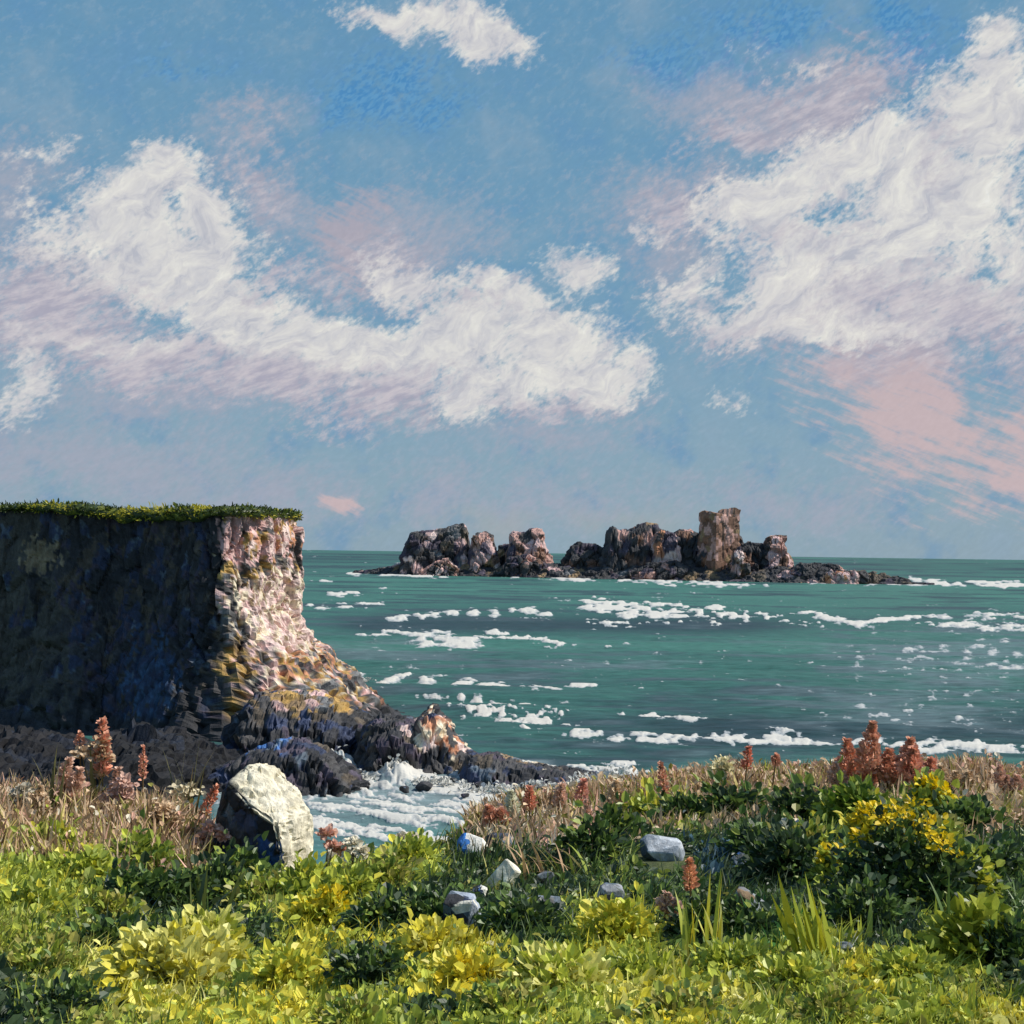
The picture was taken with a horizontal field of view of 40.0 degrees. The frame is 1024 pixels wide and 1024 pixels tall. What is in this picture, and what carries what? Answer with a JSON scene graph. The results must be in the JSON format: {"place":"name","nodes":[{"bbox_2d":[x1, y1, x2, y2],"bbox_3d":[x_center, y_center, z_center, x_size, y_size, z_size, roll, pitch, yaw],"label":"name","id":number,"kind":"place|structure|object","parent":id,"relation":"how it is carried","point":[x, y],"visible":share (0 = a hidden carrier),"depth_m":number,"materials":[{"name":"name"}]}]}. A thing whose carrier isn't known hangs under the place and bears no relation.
{"place":"outdoors","nodes":[
{"label":"outdoors","id":0,"kind":"place"},
{"bbox_2d":[0,497,603,798],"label":"headland","id":1,"kind":"structure","parent":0,"point":[170,632],"depth_m":107.67,"materials":[{"name":"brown stone"}]},
{"bbox_2d":[0,752,1023,872],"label":"dry grass","id":2,"kind":"structure","parent":0,"point":[146,805],"depth_m":17.56,"materials":[{"name":"plant"}]},
{"bbox_2d":[0,754,1023,1023],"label":"ground","id":3,"kind":"structure","parent":0,"point":[670,866],"depth_m":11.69,"materials":[{"name":"green plant"}]},
{"bbox_2d":[8,782,34,806],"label":"seed head plant","id":4,"kind":"object","parent":3,"relation":"on","point":[20,788],"visible":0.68,"depth_m":17.30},
{"bbox_2d":[0,923,89,976],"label":"leafy bush","id":5,"kind":"object","parent":3,"relation":"on","point":[33,953],"visible":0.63,"depth_m":8.99,"materials":[{"name":"green plant"}]},
{"bbox_2d":[33,749,66,810],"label":"grass tuft","id":6,"kind":"object","parent":3,"relation":"on","point":[51,794],"visible":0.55,"depth_m":18.20,"materials":[{"name":"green plant"}]},
{"bbox_2d":[0,870,102,916],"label":"leafy bush","id":7,"kind":"object","parent":3,"relation":"on","point":[31,888],"visible":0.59,"depth_m":11.96,"materials":[{"name":"green plant"}]},
{"bbox_2d":[10,795,93,851],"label":"leafy bush","id":8,"kind":"object","parent":3,"relation":"on","point":[60,827],"visible":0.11,"depth_m":15.35,"materials":[{"name":"green plant"}]},
{"bbox_2d":[5,969,123,1021],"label":"leafy bush","id":9,"kind":"object","parent":3,"relation":"on","point":[73,990],"visible":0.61,"depth_m":7.28,"materials":[{"name":"green plant"}]},
{"bbox_2d":[54,756,85,802],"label":"dock plant","id":10,"kind":"object","parent":3,"relation":"on","point":[77,777],"visible":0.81,"depth_m":18.46,"materials":[{"name":"pink plant"}]},
{"bbox_2d":[46,842,132,884],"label":"leafy bush","id":11,"kind":"object","parent":3,"relation":"on","point":[98,858],"visible":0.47,"depth_m":14.25,"materials":[{"name":"green plant"}]},
{"bbox_2d":[69,733,115,798],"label":"seed head plant","id":12,"kind":"object","parent":3,"relation":"on","point":[83,752],"visible":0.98,"depth_m":19.83,"materials":[{"name":"plant"}]},
{"bbox_2d":[91,716,115,774],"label":"dock plant","id":13,"kind":"object","parent":3,"relation":"on","point":[102,722],"visible":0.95,"depth_m":19.89,"materials":[{"name":"red plant"}]},
{"bbox_2d":[60,907,161,949],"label":"leafy bush","id":14,"kind":"object","parent":3,"relation":"on","point":[104,923],"visible":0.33,"depth_m":10.45,"materials":[{"name":"green plant"}]},
{"bbox_2d":[74,876,154,920],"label":"leafy bush","id":15,"kind":"object","parent":3,"relation":"on","point":[121,900],"visible":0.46,"depth_m":12.65,"materials":[{"name":"green plant"}]},
{"bbox_2d":[99,771,139,804],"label":"seed head plant","id":16,"kind":"object","parent":3,"relation":"on","point":[123,783],"visible":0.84,"depth_m":18.58,"materials":[{"name":"plant"}]},
{"bbox_2d":[103,808,186,872],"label":"leafy bush","id":17,"kind":"object","parent":3,"relation":"on","point":[159,850],"visible":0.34,"depth_m":15.30,"materials":[{"name":"green plant"}]},
{"bbox_2d":[91,850,201,912],"bbox_3d":[-3.620,3.626,13.764,1.253,0.649,0.897,0,-2,14],"label":"leafy bush","id":18,"kind":"object","parent":3,"relation":"on","point":[146,879],"visible":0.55,"depth_m":13.68,"materials":[{"name":"green plant"}]},
{"bbox_2d":[149,800,184,832],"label":"seed head plant","id":19,"kind":"object","parent":3,"relation":"on","point":[161,808],"visible":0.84,"depth_m":18.21,"materials":[{"name":"plant"}]},
{"bbox_2d":[88,916,253,992],"bbox_3d":[-1.986,2.598,8.202,1.049,0.502,0.992,1,-2,0],"label":"leafy bush","id":20,"kind":"object","parent":3,"relation":"on","point":[139,949],"visible":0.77,"depth_m":8.10,"materials":[{"name":"yellow plant"}]},
{"bbox_2d":[164,779,206,807],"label":"seed head plant","id":21,"kind":"object","parent":3,"relation":"on","point":[182,788],"visible":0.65,"depth_m":19.92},
{"bbox_2d":[147,859,231,910],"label":"leafy bush","id":22,"kind":"object","parent":3,"relation":"on","point":[177,871],"visible":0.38,"depth_m":13.92,"materials":[{"name":"green plant"}]},
{"bbox_2d":[189,819,232,854],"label":"seed head plant","id":23,"kind":"object","parent":3,"relation":"on","point":[220,836],"visible":0.79,"depth_m":17.94,"materials":[{"name":"plant"}]},
{"bbox_2d":[171,903,254,945],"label":"leafy bush","id":24,"kind":"object","parent":3,"relation":"on","point":[211,920],"visible":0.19,"depth_m":9.72,"materials":[{"name":"yellow plant"}]},
{"bbox_2d":[182,864,243,914],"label":"grass tuft","id":25,"kind":"object","parent":3,"relation":"on","point":[200,895],"visible":0.64,"depth_m":12.46,"materials":[{"name":"green plant"}]},
{"bbox_2d":[181,849,272,905],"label":"leafy bush","id":26,"kind":"object","parent":3,"relation":"on","point":[217,871],"visible":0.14,"depth_m":14.33,"materials":[{"name":"green plant"}]},
{"bbox_2d":[210,829,280,876],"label":"leafy bush","id":27,"kind":"object","parent":3,"relation":"on","point":[248,854],"visible":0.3,"depth_m":17.22,"materials":[{"name":"green plant"}]},
{"bbox_2d":[212,849,302,908],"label":"leafy bush","id":28,"kind":"object","parent":3,"relation":"on","point":[257,882],"visible":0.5,"depth_m":13.91,"materials":[{"name":"green plant"}]},
{"bbox_2d":[214,763,313,871],"bbox_3d":[-3.288,4.276,18.414,1.406,1.957,1.526,1,-2,0],"label":"boulder","id":29,"kind":"object","parent":3,"relation":"on","point":[257,799],"visible":0.59,"depth_m":17.99,"materials":[{"name":"stone"}]},
{"bbox_2d":[241,930,332,990],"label":"leafy bush","id":30,"kind":"object","parent":3,"relation":"on","point":[290,959],"visible":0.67,"depth_m":7.71,"materials":[{"name":"yellow plant"}]},
{"bbox_2d":[273,851,343,899],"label":"leafy bush","id":31,"kind":"object","parent":3,"relation":"on","point":[301,875],"visible":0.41,"depth_m":13.54,"materials":[{"name":"green plant"}]},
{"bbox_2d":[270,866,356,929],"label":"flowering bush","id":32,"kind":"object","parent":3,"relation":"on","point":[326,902],"visible":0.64,"depth_m":9.91,"materials":[{"name":"yellow plant"}]},
{"bbox_2d":[314,823,345,867],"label":"seed head plant","id":33,"kind":"object","parent":3,"relation":"on","point":[334,845],"visible":0.89,"depth_m":17.68,"materials":[{"name":"plant"}]},
{"bbox_2d":[313,851,384,902],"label":"leafy bush","id":34,"kind":"object","parent":3,"relation":"on","point":[356,872],"visible":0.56,"depth_m":12.12,"materials":[{"name":"green plant"}]},
{"bbox_2d":[309,978,396,1023],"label":"leafy bush","id":35,"kind":"object","parent":3,"relation":"on","point":[356,1007],"visible":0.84,"depth_m":6.04,"materials":[{"name":"green plant"}]},
{"bbox_2d":[341,835,369,864],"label":"seed head plant","id":36,"kind":"object","parent":3,"relation":"on","point":[360,850],"visible":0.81,"depth_m":15.80,"materials":[{"name":"plant"}]},
{"bbox_2d":[318,933,428,986],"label":"leafy bush","id":37,"kind":"object","parent":3,"relation":"on","point":[356,963],"visible":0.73,"depth_m":7.51,"materials":[{"name":"green plant"}]},
{"bbox_2d":[332,881,421,936],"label":"leafy bush","id":38,"kind":"object","parent":3,"relation":"on","point":[377,907],"visible":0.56,"depth_m":9.36,"materials":[{"name":"green plant"}]},
{"bbox_2d":[356,844,425,888],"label":"leafy bush","id":39,"kind":"object","parent":3,"relation":"on","point":[388,866],"visible":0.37,"depth_m":12.48,"materials":[{"name":"green plant"}]},
{"bbox_2d":[365,827,443,865],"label":"leafy bush","id":40,"kind":"object","parent":3,"relation":"on","point":[410,845],"visible":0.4,"depth_m":15.58,"materials":[{"name":"green plant"}]},
{"bbox_2d":[387,879,483,929],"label":"leafy bush","id":41,"kind":"object","parent":3,"relation":"on","point":[433,895],"visible":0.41,"depth_m":9.33,"materials":[{"name":"green plant"}]},
{"bbox_2d":[385,906,487,958],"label":"leafy bush","id":42,"kind":"object","parent":3,"relation":"on","point":[432,933],"visible":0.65,"depth_m":8.36,"materials":[{"name":"yellow plant"}]},
{"bbox_2d":[443,891,480,924],"bbox_3d":[-0.324,2.635,9.269,0.254,0.262,0.219,1,-2,0],"label":"rock","id":43,"kind":"object","parent":3,"relation":"on","point":[463,905],"visible":0.62,"depth_m":9.17,"materials":[{"name":"stone"}]},
{"bbox_2d":[421,937,512,989],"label":"leafy bush","id":44,"kind":"object","parent":3,"relation":"on","point":[469,963],"visible":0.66,"depth_m":6.91,"materials":[{"name":"yellow plant"}]},
{"bbox_2d":[457,833,485,854],"bbox_3d":[-0.417,3.487,14.659,0.324,0.278,0.224,1,-2,0],"label":"stone","id":45,"kind":"object","parent":3,"relation":"on","point":[463,838],"visible":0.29,"depth_m":14.59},
{"bbox_2d":[481,803,511,825],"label":"dock plant","id":46,"kind":"object","parent":3,"relation":"on","point":[491,813],"visible":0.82,"depth_m":17.07,"materials":[{"name":"red plant"}]},
{"bbox_2d":[487,859,520,887],"bbox_3d":[-0.064,2.908,11.264,0.272,0.280,0.210,1,-2,0],"label":"stone","id":47,"kind":"object","parent":3,"relation":"on","point":[510,869],"visible":0.57,"depth_m":11.18,"materials":[{"name":"stone"}]},
{"bbox_2d":[454,971,567,1020],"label":"leafy bush","id":48,"kind":"object","parent":3,"relation":"on","point":[490,998],"visible":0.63,"depth_m":6.14,"materials":[{"name":"green plant"}]},
{"bbox_2d":[0,769,1023,1023],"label":"ground cover","id":49,"kind":"object","parent":3,"relation":"on","point":[420,1005],"visible":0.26,"depth_m":7.41,"materials":[{"name":"green plant"}]},
{"bbox_2d":[0,747,1023,881],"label":"seed heads","id":50,"kind":"object","parent":3,"relation":"on","point":[471,803],"visible":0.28,"depth_m":18.29,"materials":[{"name":"plant"}]},
{"bbox_2d":[471,885,580,932],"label":"leafy bush","id":51,"kind":"object","parent":3,"relation":"on","point":[513,910],"visible":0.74,"depth_m":8.58,"materials":[{"name":"green plant"}]},
{"bbox_2d":[516,841,591,878],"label":"grass tuft","id":52,"kind":"object","parent":3,"relation":"on","point":[571,863],"visible":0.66,"depth_m":11.41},
{"bbox_2d":[491,928,623,999],"bbox_3d":[0.257,2.215,6.815,0.584,0.352,0.585,2,-2,-37],"label":"leafy bush","id":53,"kind":"object","parent":3,"relation":"on","point":[540,960],"visible":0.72,"depth_m":6.80,"materials":[{"name":"yellow plant"}]},
{"bbox_2d":[542,813,646,864],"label":"leafy bush","id":54,"kind":"object","parent":3,"relation":"on","point":[599,836],"visible":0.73,"depth_m":11.99,"materials":[{"name":"green plant"}]},
{"bbox_2d":[597,882,624,899],"bbox_3d":[0.665,2.573,9.458,0.182,0.154,0.154,1,-2,0],"label":"stone","id":55,"kind":"object","parent":3,"relation":"on","point":[607,889],"visible":0.66,"depth_m":9.41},
{"bbox_2d":[569,790,655,840],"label":"leafy bush","id":56,"kind":"object","parent":3,"relation":"on","point":[613,814],"visible":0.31,"depth_m":13.41,"materials":[{"name":"green plant"}]},
{"bbox_2d":[560,880,672,948],"bbox_3d":[0.610,2.338,8.026,0.671,0.369,0.554,1,-2,0],"label":"leafy bush","id":57,"kind":"object","parent":3,"relation":"on","point":[611,916],"visible":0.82,"depth_m":8.00,"materials":[{"name":"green plant"}]},
{"bbox_2d":[606,778,629,808],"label":"dock plant","id":58,"kind":"object","parent":3,"relation":"on","point":[615,785],"visible":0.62,"depth_m":15.92,"materials":[{"name":"brown plant"}]},
{"bbox_2d":[602,933,677,986],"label":"leafy bush","id":59,"kind":"object","parent":3,"relation":"on","point":[635,960],"visible":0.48,"depth_m":7.06,"materials":[{"name":"green plant"}]},
{"bbox_2d":[616,777,678,822],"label":"leafy bush","id":60,"kind":"object","parent":3,"relation":"on","point":[635,803],"visible":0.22,"depth_m":15.70,"materials":[{"name":"green plant"}]},
{"bbox_2d":[640,834,684,860],"bbox_3d":[1.285,2.884,12.039,0.380,0.231,0.303,1,-2,0],"label":"stone","id":61,"kind":"object","parent":3,"relation":"on","point":[653,847],"visible":0.92,"depth_m":11.95,"materials":[{"name":"stone"}]},
{"bbox_2d":[653,890,681,924],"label":"dock plant","id":62,"kind":"object","parent":3,"relation":"on","point":[664,900],"visible":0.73,"depth_m":8.27,"materials":[{"name":"brown plant"}]},
{"bbox_2d":[644,778,704,822],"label":"leafy bush","id":63,"kind":"object","parent":3,"relation":"on","point":[669,802],"visible":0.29,"depth_m":15.39,"materials":[{"name":"green plant"}]},
{"bbox_2d":[625,974,742,1021],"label":"leafy bush","id":64,"kind":"object","parent":3,"relation":"on","point":[667,996],"visible":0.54,"depth_m":5.86,"materials":[{"name":"green plant"}]},
{"bbox_2d":[681,857,699,896],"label":"dock plant","id":65,"kind":"object","parent":3,"relation":"on","point":[690,877],"visible":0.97,"depth_m":8.24,"materials":[{"name":"orange plant"}]},
{"bbox_2d":[655,889,734,941],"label":"leafy bush","id":66,"kind":"object","parent":3,"relation":"on","point":[694,900],"visible":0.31,"depth_m":8.04,"materials":[{"name":"green plant"}]},
{"bbox_2d":[675,872,720,951],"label":"grass tuft","id":67,"kind":"object","parent":3,"relation":"on","point":[686,930],"visible":0.65,"depth_m":7.45,"materials":[{"name":"green plant"}]},
{"bbox_2d":[691,879,722,943],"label":"grass tuft","id":68,"kind":"object","parent":3,"relation":"on","point":[719,929],"visible":0.66,"depth_m":7.56,"materials":[{"name":"green plant"}]},
{"bbox_2d":[707,754,734,785],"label":"seed head plant","id":69,"kind":"object","parent":3,"relation":"on","point":[724,765],"visible":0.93,"depth_m":16.50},
{"bbox_2d":[677,928,773,973],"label":"leafy bush","id":70,"kind":"object","parent":3,"relation":"on","point":[741,951],"visible":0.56,"depth_m":7.05,"materials":[{"name":"green plant"}]},
{"bbox_2d":[690,769,771,822],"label":"leafy bush","id":71,"kind":"object","parent":3,"relation":"on","point":[723,796],"visible":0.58,"depth_m":15.33,"materials":[{"name":"green plant"}]},
{"bbox_2d":[708,804,781,860],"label":"leafy bush","id":72,"kind":"object","parent":3,"relation":"on","point":[737,836],"visible":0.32,"depth_m":11.87,"materials":[{"name":"green plant"}]},
{"bbox_2d":[700,887,794,937],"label":"leafy bush","id":73,"kind":"object","parent":3,"relation":"on","point":[732,912],"visible":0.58,"depth_m":7.95,"materials":[{"name":"green plant"}]},
{"bbox_2d":[731,811,834,886],"bbox_3d":[2.085,2.514,10.421,0.926,0.577,0.792,1,-2,0],"label":"leafy bush","id":74,"kind":"object","parent":3,"relation":"on","point":[795,845],"visible":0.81,"depth_m":10.35,"materials":[{"name":"green plant"}]},
{"bbox_2d":[738,940,842,993],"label":"leafy bush","id":75,"kind":"object","parent":3,"relation":"on","point":[776,964],"visible":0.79,"depth_m":6.48,"materials":[{"name":"green plant"}]},
{"bbox_2d":[764,768,832,819],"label":"leafy bush","id":76,"kind":"object","parent":3,"relation":"on","point":[807,797],"visible":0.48,"depth_m":14.79,"materials":[{"name":"green plant"}]},
{"bbox_2d":[765,803,836,844],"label":"leafy bush","id":77,"kind":"object","parent":3,"relation":"on","point":[812,829],"visible":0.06,"depth_m":11.53,"materials":[{"name":"green plant"}]},
{"bbox_2d":[771,874,840,955],"bbox_3d":[1.486,2.045,7.076,0.315,0.470,0.267,1,-2,-22],"label":"leaf fan","id":78,"kind":"object","parent":3,"relation":"on","point":[818,930],"visible":0.77,"depth_m":7.07},
{"bbox_2d":[794,828,860,888],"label":"flowering bush","id":79,"kind":"object","parent":3,"relation":"on","point":[821,867],"visible":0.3,"depth_m":10.00,"materials":[{"name":"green plant"}]},
{"bbox_2d":[782,972,877,1023],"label":"leafy bush","id":80,"kind":"object","parent":3,"relation":"on","point":[849,1004],"visible":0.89,"depth_m":5.82,"materials":[{"name":"green plant"}]},
{"bbox_2d":[811,755,902,824],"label":"leafy bush","id":81,"kind":"object","parent":3,"relation":"on","point":[842,797],"visible":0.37,"depth_m":13.90,"materials":[{"name":"green plant"}]},
{"bbox_2d":[833,737,880,785],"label":"plume plant","id":82,"kind":"object","parent":3,"relation":"on","point":[848,753],"visible":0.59,"depth_m":16.97,"materials":[{"name":"red plant"}]},
{"bbox_2d":[846,897,872,945],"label":"grass tuft","id":83,"kind":"object","parent":3,"relation":"on","point":[869,921],"visible":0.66,"depth_m":7.43,"materials":[{"name":"green plant"}]},
{"bbox_2d":[816,863,930,931],"bbox_3d":[2.021,2.204,7.982,0.639,0.381,0.550,1,-2,0],"label":"leafy bush","id":84,"kind":"object","parent":3,"relation":"on","point":[859,900],"visible":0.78,"depth_m":7.95,"materials":[{"name":"green plant"}]},
{"bbox_2d":[830,787,916,854],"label":"flowering bush","id":85,"kind":"object","parent":3,"relation":"on","point":[856,817],"visible":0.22,"depth_m":11.12,"materials":[{"name":"yellow plant"}]},
{"bbox_2d":[853,720,924,789],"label":"plume plant","id":86,"kind":"object","parent":3,"relation":"on","point":[887,758],"visible":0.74,"depth_m":16.73,"materials":[{"name":"red plant"}]},
{"bbox_2d":[808,780,1004,913],"bbox_3d":[2.428,2.071,8.680,1.233,0.862,0.982,1,-2,0],"label":"flowering bush","id":87,"kind":"object","parent":3,"relation":"on","point":[891,846],"visible":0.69,"depth_m":8.55,"materials":[{"name":"green plant"}]},
{"bbox_2d":[868,929,955,981],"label":"leafy bush","id":88,"kind":"object","parent":3,"relation":"on","point":[903,958],"visible":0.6,"depth_m":6.59,"materials":[{"name":"green plant"}]},
{"bbox_2d":[894,745,937,788],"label":"plume plant","id":89,"kind":"object","parent":3,"relation":"on","point":[909,761],"visible":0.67,"depth_m":16.41,"materials":[{"name":"red plant"}]},
{"bbox_2d":[885,859,970,914],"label":"leafy bush","id":90,"kind":"object","parent":3,"relation":"on","point":[909,863],"visible":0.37,"depth_m":8.36,"materials":[{"name":"green plant"}]},
{"bbox_2d":[900,766,961,816],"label":"flowering bush","id":91,"kind":"object","parent":3,"relation":"on","point":[927,785],"visible":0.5,"depth_m":13.65,"materials":[{"name":"yellow plant"}]},
{"bbox_2d":[906,809,975,851],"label":"leafy bush","id":92,"kind":"object","parent":3,"relation":"on","point":[951,824],"visible":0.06,"depth_m":11.17,"materials":[{"name":"green plant"}]},
{"bbox_2d":[936,762,975,793],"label":"dock plant","id":93,"kind":"object","parent":3,"relation":"on","point":[960,776],"visible":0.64,"depth_m":15.98,"materials":[{"name":"brown plant"}]},
{"bbox_2d":[915,892,1011,969],"bbox_3d":[2.250,2.075,6.906,0.561,0.462,0.474,1,-2,0],"label":"leafy bush","id":94,"kind":"object","parent":3,"relation":"on","point":[958,928],"visible":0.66,"depth_m":6.85,"materials":[{"name":"green plant"}]},
{"bbox_2d":[926,789,1013,833],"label":"leafy bush","id":95,"kind":"object","parent":3,"relation":"on","point":[978,803],"visible":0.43,"depth_m":12.90,"materials":[{"name":"green plant"}]},
{"bbox_2d":[952,843,1010,900],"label":"leafy bush","id":96,"kind":"object","parent":3,"relation":"on","point":[988,865],"visible":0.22,"depth_m":8.72,"materials":[{"name":"green plant"}]},
{"bbox_2d":[960,832,1023,880],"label":"leafy bush","id":97,"kind":"object","parent":3,"relation":"on","point":[1005,850],"visible":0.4,"depth_m":9.94,"materials":[{"name":"green plant"}]},
{"bbox_2d":[968,909,1023,966],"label":"leafy bush","id":98,"kind":"object","parent":3,"relation":"on","point":[1010,938],"visible":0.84,"depth_m":6.73,"materials":[{"name":"green plant"}]},
{"bbox_2d":[992,763,1023,797],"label":"dock plant","id":99,"kind":"object","parent":3,"relation":"on","point":[1001,776],"visible":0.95,"depth_m":15.72,"materials":[{"name":"pink plant"}]},
{"bbox_2d":[0,0,1023,559],"label":"sky","id":100,"kind":"structure","parent":0,"point":[381,272],"materials":[{"name":"blue"}]},
{"bbox_2d":[15,550,1023,868],"bbox_3d":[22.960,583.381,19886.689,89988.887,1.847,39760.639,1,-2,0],"label":"sea","id":101,"kind":"structure","parent":0,"point":[601,674],"depth_m":179.89,"materials":[{"name":"liquid"}]},
{"bbox_2d":[338,674,638,792],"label":"spray","id":102,"kind":"object","parent":101,"relation":"on","point":[435,781],"visible":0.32,"depth_m":84.06,"materials":[{"name":"liquid"}]},
{"bbox_2d":[352,507,934,584],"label":"rock island","id":103,"kind":"object","parent":101,"relation":"in","point":[716,548],"visible":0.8,"depth_m":782.16,"materials":[{"name":"stone"}]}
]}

